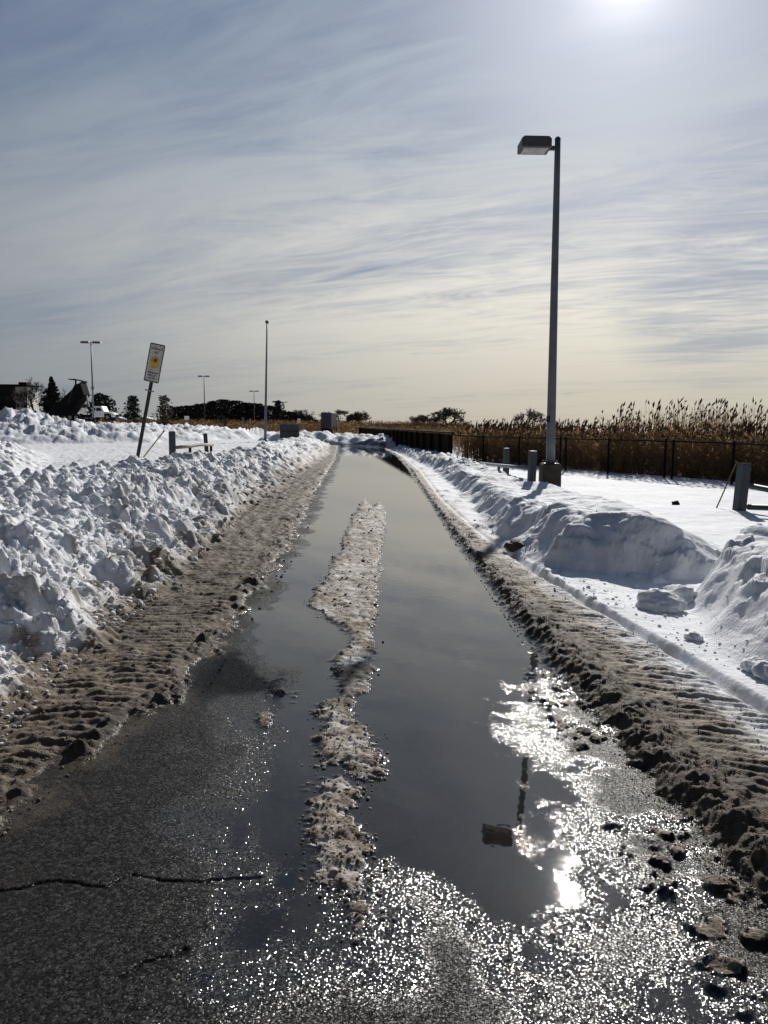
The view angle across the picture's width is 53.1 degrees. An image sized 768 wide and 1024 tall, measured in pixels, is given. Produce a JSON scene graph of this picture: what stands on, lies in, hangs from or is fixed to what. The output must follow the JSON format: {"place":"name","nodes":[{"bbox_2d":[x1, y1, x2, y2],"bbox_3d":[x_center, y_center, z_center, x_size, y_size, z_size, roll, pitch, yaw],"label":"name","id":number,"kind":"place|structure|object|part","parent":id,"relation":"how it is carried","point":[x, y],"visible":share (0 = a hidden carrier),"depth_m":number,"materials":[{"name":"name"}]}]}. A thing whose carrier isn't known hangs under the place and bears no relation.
{"place":"outdoors","nodes":[
{"label":"outdoors","id":0,"kind":"place"},
{"bbox_2d":[0,437,767,1023],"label":"road","id":1,"kind":"structure","parent":0,"point":[150,873],"depth_m":2.86,"materials":[{"name":"grey asphalt"}]},
{"bbox_2d":[0,478,326,835],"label":"slush crumbs","id":2,"kind":"object","parent":1,"relation":"on","point":[39,799],"visible":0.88,"depth_m":4.45,"materials":[{"name":"brown snow"}]},
{"bbox_2d":[258,500,387,940],"bbox_3d":[-0.328,0.481,10.096,0.748,0.180,15.644,1,6,0],"label":"slush","id":3,"kind":"object","parent":1,"relation":"on","point":[355,682],"visible":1,"depth_m":4.37,"materials":[{"name":"grey snow"}]},
{"bbox_2d":[285,503,395,946],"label":"slush crumbs","id":4,"kind":"object","parent":1,"relation":"on","point":[349,893],"visible":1,"depth_m":3.14,"materials":[{"name":"grey snow"}]},
{"bbox_2d":[0,445,767,894],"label":"slush verge","id":5,"kind":"structure","parent":1,"relation":"on","point":[740,709],"depth_m":4.85,"materials":[{"name":"snow"}]},
{"bbox_2d":[421,488,767,931],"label":"slush crumbs","id":6,"kind":"object","parent":1,"relation":"on","point":[737,814],"visible":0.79,"depth_m":3.69,"materials":[{"name":"brown snow"}]},
{"bbox_2d":[506,686,767,1023],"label":"slush crumbs","id":7,"kind":"object","parent":1,"relation":"on","point":[742,1018],"visible":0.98,"depth_m":2.60,"materials":[{"name":"grey snow"}]},
{"bbox_2d":[530,672,767,993],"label":"slush clumps","id":8,"kind":"object","parent":1,"relation":"on","point":[718,962],"visible":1,"depth_m":2.47,"materials":[{"name":"snow"}]},
{"bbox_2d":[0,428,767,699],"bbox_3d":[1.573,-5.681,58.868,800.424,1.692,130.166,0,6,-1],"label":"snow ground","id":9,"kind":"structure","parent":0,"point":[696,510],"depth_m":15.68,"materials":[{"name":"white snow"}]},
{"bbox_2d":[52,379,118,420],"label":"dump truck","id":10,"kind":"object","parent":9,"relation":"on","point":[70,404],"visible":0.94,"depth_m":108.98,"materials":[{"name":"black paint"}]},
{"bbox_2d":[0,406,273,442],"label":"snow bank","id":11,"kind":"structure","parent":9,"relation":"on","point":[25,424],"depth_m":55.67,"materials":[{"name":"white snow"}]},
{"bbox_2d":[80,341,101,423],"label":"parking lot lamp","id":12,"kind":"object","parent":11,"relation":"on","point":[93,420],"visible":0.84,"depth_m":89.99,"materials":[{"name":"metal"}]},
{"bbox_2d":[143,430,164,456],"bbox_3d":[-6.516,-1.928,21.781,0.641,0.783,0.065,0,6,-1],"label":"stake","id":13,"kind":"object","parent":9,"relation":"on","point":[153,443],"visible":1,"depth_m":21.77,"materials":[{"name":"brown wood"}]},
{"bbox_2d":[0,435,331,714],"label":"snow bank","id":14,"kind":"structure","parent":9,"relation":"on","point":[290,455],"depth_m":7.99,"materials":[{"name":"white snow"}]},
{"bbox_2d":[0,453,298,744],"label":"snow crumbs","id":15,"kind":"object","parent":14,"relation":"on","point":[86,501],"visible":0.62,"depth_m":7.13,"materials":[{"name":"white snow"}]},
{"bbox_2d":[136,342,164,457],"bbox_3d":[-4.770,-1.550,15.309,0.921,3.585,0.058,0,6,-1],"label":"road sign","id":16,"kind":"object","parent":14,"relation":"on","point":[154,363],"visible":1,"depth_m":15.15,"materials":[{"name":"metal"}]},
{"bbox_2d":[156,395,177,424],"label":"pine tree","id":17,"kind":"object","parent":9,"relation":"on","point":[163,399],"visible":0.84,"depth_m":118.02,"materials":[{"name":"green plant"}]},
{"bbox_2d":[169,431,175,454],"bbox_3d":[-6.821,-1.723,24.817,0.210,1.769,0.210,-1,7,-13],"label":"bollard","id":18,"kind":"object","parent":9,"relation":"on","point":[172,441],"visible":0.51,"depth_m":24.66,"materials":[{"name":"blue paint"}]},
{"bbox_2d":[176,443,213,452],"bbox_3d":[-6.554,-1.875,26.822,0.150,1.020,4.018,1,6,4],"label":"log rail","id":19,"kind":"object","parent":9,"relation":"on","point":[191,446],"visible":0.69,"depth_m":26.41,"materials":[{"name":"brown wood"}]},
{"bbox_2d":[203,433,208,451],"bbox_3d":[-6.628,-2.129,28.799,0.150,1.636,0.150,-5,8,-13],"label":"bollard","id":20,"kind":"object","parent":9,"relation":"on","point":[205,438],"visible":0.51,"depth_m":28.66,"materials":[{"name":"blue paint"}]},
{"bbox_2d":[262,320,268,441],"bbox_3d":[-9.725,-10.541,63.012,0.671,10.130,0.553,0,6,-1],"label":"lamp post","id":21,"kind":"object","parent":9,"relation":"on","point":[265,439],"visible":0.91,"depth_m":63.05,"materials":[{"name":"metal"}]},
{"bbox_2d":[280,424,298,438],"bbox_3d":[-7.317,-5.935,59.572,1.500,1.708,0.140,0,6,-1],"label":"utility box","id":22,"kind":"object","parent":9,"relation":"on","point":[288,430],"visible":0.74,"depth_m":59.48,"materials":[{"name":"metal"}]},
{"bbox_2d":[261,430,454,445],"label":"snow bank","id":23,"kind":"structure","parent":9,"relation":"on","point":[345,438],"depth_m":64.67,"materials":[{"name":"white snow"}]},
{"bbox_2d":[359,427,453,452],"bbox_3d":[-0.149,-6.936,71.997,0.325,1.805,71.596,0,6,-5],"label":"board fence","id":24,"kind":"object","parent":9,"relation":"on","point":[432,441],"visible":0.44,"depth_m":47.62,"materials":[{"name":"brown wood"}]},
{"bbox_2d":[367,420,600,454],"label":"reeds","id":25,"kind":"object","parent":9,"relation":"on","point":[435,427],"visible":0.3,"depth_m":55.10,"materials":[{"name":"brown plant"}]},
{"bbox_2d":[479,462,527,470],"bbox_3d":[3.639,-1.230,24.354,0.120,0.923,9.505,0,6,0],"label":"metal rail","id":26,"kind":"object","parent":9,"relation":"on","point":[508,466],"visible":0.58,"depth_m":22.79,"materials":[{"name":"metal"}]},
{"bbox_2d":[503,448,509,473],"bbox_3d":[4.059,-1.347,25.608,0.170,1.557,0.170,-1,7,-13],"label":"bollard","id":27,"kind":"object","parent":9,"relation":"on","point":[506,454],"visible":0.56,"depth_m":25.49,"materials":[{"name":"blue paint"}]},
{"bbox_2d":[503,540,524,551],"bbox_3d":[1.753,0.468,10.260,0.323,0.199,0.227,16,9,27],"label":"slush chunk","id":28,"kind":"object","parent":9,"relation":"on","point":[513,545],"visible":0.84,"depth_m":10.19,"materials":[{"name":"brown snow"}]},
{"bbox_2d":[512,408,545,425],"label":"bare tree","id":29,"kind":"object","parent":9,"relation":"on","point":[531,415],"visible":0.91,"depth_m":94.15,"materials":[{"name":"brown plant"}]},
{"bbox_2d":[517,135,561,486],"bbox_3d":[3.984,-4.808,19.678,1.280,9.148,0.600,0,6,-1],"label":"street lamp","id":30,"kind":"object","parent":9,"relation":"on","point":[550,471],"visible":0.92,"depth_m":19.57,"materials":[{"name":"metal"}]},
{"bbox_2d":[393,445,724,576],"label":"snow bank","id":31,"kind":"structure","parent":9,"relation":"on","point":[611,530],"depth_m":9.78,"materials":[{"name":"white snow"}]},
{"bbox_2d":[527,451,536,481],"bbox_3d":[3.707,-0.835,19.317,0.170,1.402,0.170,0,6,-13],"label":"bollard","id":32,"kind":"object","parent":31,"relation":"on","point":[532,464],"visible":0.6,"depth_m":19.21,"materials":[{"name":"blue paint"}]},
{"bbox_2d":[451,397,767,483],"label":"reeds","id":33,"kind":"object","parent":9,"relation":"on","point":[712,430],"visible":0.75,"depth_m":28.03,"materials":[{"name":"brown plant"}]},
{"bbox_2d":[451,433,767,484],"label":"chain link fence","id":34,"kind":"object","parent":9,"relation":"on","point":[641,440],"visible":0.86,"depth_m":26.79,"materials":[{"name":"black metal"}]},
{"bbox_2d":[473,504,755,668],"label":"snow crumbs","id":35,"kind":"object","parent":9,"relation":"on","point":[665,615],"visible":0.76,"depth_m":7.17,"materials":[{"name":"white snow"}]},
{"bbox_2d":[635,588,687,613],"bbox_3d":[2.527,0.857,7.050,0.448,0.269,0.404,18,28,41],"label":"snow chunk","id":36,"kind":"object","parent":9,"relation":"on","point":[656,600],"visible":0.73,"depth_m":6.97,"materials":[{"name":"white snow"}]},
{"bbox_2d":[672,500,679,504],"bbox_3d":[6.234,-0.185,16.433,0.164,0.125,0.192,4,7,27],"label":"stone","id":37,"kind":"object","parent":9,"relation":"on","point":[675,502],"visible":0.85,"depth_m":16.37,"materials":[{"name":"brown stone"}]},
{"bbox_2d":[663,584,697,604],"bbox_3d":[2.836,0.818,7.351,0.314,0.247,0.424,-11,16,-13],"label":"snow chunk","id":38,"kind":"object","parent":9,"relation":"on","point":[687,594],"visible":0.41,"depth_m":7.26,"materials":[{"name":"white snow"}]},
{"bbox_2d":[683,631,703,641],"bbox_3d":[2.396,0.975,5.952,0.144,0.105,0.141,2,7,17],"label":"snow chunk","id":39,"kind":"object","parent":9,"relation":"on","point":[695,636],"visible":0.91,"depth_m":5.91,"materials":[{"name":"white snow"}]},
{"bbox_2d":[716,461,737,507],"bbox_3d":[7.000,-0.443,15.811,0.496,1.206,0.041,0,6,-1],"label":"stake","id":40,"kind":"object","parent":9,"relation":"on","point":[726,484],"visible":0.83,"depth_m":15.79,"materials":[{"name":"wood"}]},
{"bbox_2d":[697,523,767,660],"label":"snow bank","id":41,"kind":"structure","parent":9,"relation":"on","point":[744,583],"depth_m":6.31,"materials":[{"name":"white snow"}]},
{"bbox_2d":[732,462,751,510],"bbox_3d":[7.151,-0.213,15.440,0.190,1.560,0.190,3,6,-14],"label":"bollard","id":42,"kind":"object","parent":9,"relation":"on","point":[742,481],"visible":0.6,"depth_m":15.34,"materials":[{"name":"blue paint"}]},
{"bbox_2d":[740,656,762,673],"bbox_3d":[2.476,1.031,5.153,0.166,0.126,0.160,6,9,42],"label":"snow chunk","id":43,"kind":"object","parent":9,"relation":"on","point":[746,665],"visible":0.58,"depth_m":5.13,"materials":[{"name":"white snow"}]},
{"bbox_2d":[746,483,767,510],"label":"guard rail","id":44,"kind":"object","parent":9,"relation":"on","point":[758,488],"visible":1,"depth_m":14.82,"materials":[{"name":"grey metal"}]},
{"bbox_2d":[751,660,767,681],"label":"snow chunk","id":45,"kind":"object","parent":9,"relation":"on","point":[759,669],"visible":0.94,"depth_m":4.98,"materials":[{"name":"white snow"}]},
{"bbox_2d":[0,0,767,428],"label":"sky","id":46,"kind":"structure","parent":0,"point":[348,177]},
{"bbox_2d":[333,426,766,436],"bbox_3d":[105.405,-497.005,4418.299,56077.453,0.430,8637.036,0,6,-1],"label":"marsh ground","id":47,"kind":"structure","parent":0,"point":[580,431],"depth_m":415.46,"materials":[{"name":"brown plant"}]},
{"bbox_2d":[0,382,41,410],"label":"apartment building","id":48,"kind":"structure","parent":47,"relation":"on","point":[6,390],"depth_m":293.69,"materials":[{"name":"white paint"}]},
{"bbox_2d":[6,377,44,410],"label":"bare tree","id":49,"kind":"object","parent":47,"relation":"on","point":[21,398],"visible":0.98,"depth_m":235.74,"materials":[{"name":"brown plant"}]},
{"bbox_2d":[34,376,64,418],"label":"conifer tree","id":50,"kind":"object","parent":47,"relation":"on","point":[51,398],"visible":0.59,"depth_m":224.36,"materials":[{"name":"green plant"}]},
{"bbox_2d":[59,389,90,416],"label":"bare tree","id":51,"kind":"object","parent":47,"relation":"on","point":[65,395],"visible":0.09,"depth_m":260.70,"materials":[{"name":"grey plant"}]},
{"bbox_2d":[82,392,119,422],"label":"evergreen tree","id":52,"kind":"object","parent":47,"relation":"on","point":[100,399],"visible":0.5,"depth_m":136.80,"materials":[{"name":"green plant"}]},
{"bbox_2d":[120,395,142,422],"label":"pine tree","id":53,"kind":"object","parent":47,"relation":"on","point":[132,401],"visible":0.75,"depth_m":127.63,"materials":[{"name":"green plant"}]},
{"bbox_2d":[148,406,203,422],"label":"tree","id":54,"kind":"object","parent":47,"relation":"on","point":[181,411],"visible":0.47,"depth_m":225.38,"materials":[{"name":"green plant"}]},
{"bbox_2d":[159,405,209,422],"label":"tree","id":55,"kind":"object","parent":47,"relation":"on","point":[190,411],"visible":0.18,"depth_m":229.07,"materials":[{"name":"green plant"}]},
{"bbox_2d":[198,376,209,418],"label":"parking lot lamp","id":56,"kind":"object","parent":47,"relation":"on","point":[204,394],"visible":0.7,"depth_m":147.60,"materials":[{"name":"metal"}]},
{"bbox_2d":[180,400,245,424],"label":"tree","id":57,"kind":"object","parent":47,"relation":"on","point":[214,405],"visible":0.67,"depth_m":223.42,"materials":[{"name":"green plant"}]},
{"bbox_2d":[214,415,228,425],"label":"shrub","id":58,"kind":"object","parent":47,"relation":"on","point":[221,419],"visible":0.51,"depth_m":126.25,"materials":[{"name":"brown plant"}]},
{"bbox_2d":[216,399,231,414],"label":"tree","id":59,"kind":"object","parent":47,"relation":"on","point":[223,400],"visible":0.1,"depth_m":244.91,"materials":[{"name":"green plant"}]},
{"bbox_2d":[208,400,253,422],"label":"tree","id":60,"kind":"object","parent":47,"relation":"on","point":[235,403],"visible":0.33,"depth_m":229.69,"materials":[{"name":"green plant"}]},
{"bbox_2d":[224,402,262,423],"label":"tree","id":61,"kind":"object","parent":47,"relation":"on","point":[242,403],"visible":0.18,"depth_m":230.25,"materials":[{"name":"green plant"}]},
{"bbox_2d":[227,403,270,423],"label":"tree","id":62,"kind":"object","parent":47,"relation":"on","point":[251,405],"visible":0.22,"depth_m":229.42,"materials":[{"name":"green plant"}]},
{"bbox_2d":[244,405,296,423],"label":"tree","id":63,"kind":"object","parent":47,"relation":"on","point":[260,415],"visible":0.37,"depth_m":225.07,"materials":[{"name":"green plant"}]},
{"bbox_2d":[270,399,285,420],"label":"evergreen tree","id":64,"kind":"object","parent":47,"relation":"on","point":[278,410],"visible":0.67,"depth_m":211.91,"materials":[{"name":"green plant"}]},
{"bbox_2d":[99,417,469,433],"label":"reeds","id":65,"kind":"object","parent":47,"relation":"on","point":[344,427],"visible":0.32,"depth_m":124.63,"materials":[{"name":"brown plant"}]},
{"bbox_2d":[267,411,319,422],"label":"tree","id":66,"kind":"object","parent":47,"relation":"on","point":[290,412],"visible":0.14,"depth_m":230.25,"materials":[{"name":"green plant"}]},
{"bbox_2d":[270,414,320,423],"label":"tree","id":67,"kind":"object","parent":47,"relation":"on","point":[295,417],"visible":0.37,"depth_m":226.29,"materials":[{"name":"green plant"}]},
{"bbox_2d":[292,410,313,421],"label":"bare tree","id":68,"kind":"object","parent":47,"relation":"on","point":[297,412],"visible":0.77,"depth_m":227.46,"materials":[{"name":"brown plant"}]},
{"bbox_2d":[320,412,337,432],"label":"box truck","id":69,"kind":"object","parent":47,"relation":"on","point":[328,420],"visible":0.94,"depth_m":117.07,"materials":[{"name":"blue paint"}]},
{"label":"rear door","id":70,"kind":"part","parent":69,"relation":"part of","materials":[{"name":"grey paint"}]},
{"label":"rear door","id":71,"kind":"part","parent":69,"relation":"part of","materials":[{"name":"grey paint"}]},
{"bbox_2d":[318,409,362,424],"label":"bare tree","id":72,"kind":"object","parent":47,"relation":"on","point":[339,412],"visible":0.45,"depth_m":208.39,"materials":[{"name":"brown plant"}]},
{"bbox_2d":[345,411,370,421],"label":"bare tree","id":73,"kind":"object","parent":47,"relation":"on","point":[357,416],"visible":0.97,"depth_m":201.00,"materials":[{"name":"brown plant"}]},
{"bbox_2d":[406,414,438,426],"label":"bare tree","id":74,"kind":"object","parent":47,"relation":"on","point":[421,418],"visible":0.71,"depth_m":147.12,"materials":[{"name":"brown plant"}]},
{"bbox_2d":[427,407,465,425],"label":"bare tree","id":75,"kind":"object","parent":47,"relation":"on","point":[445,412],"visible":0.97,"depth_m":138.03,"materials":[{"name":"brown plant"}]}
]}

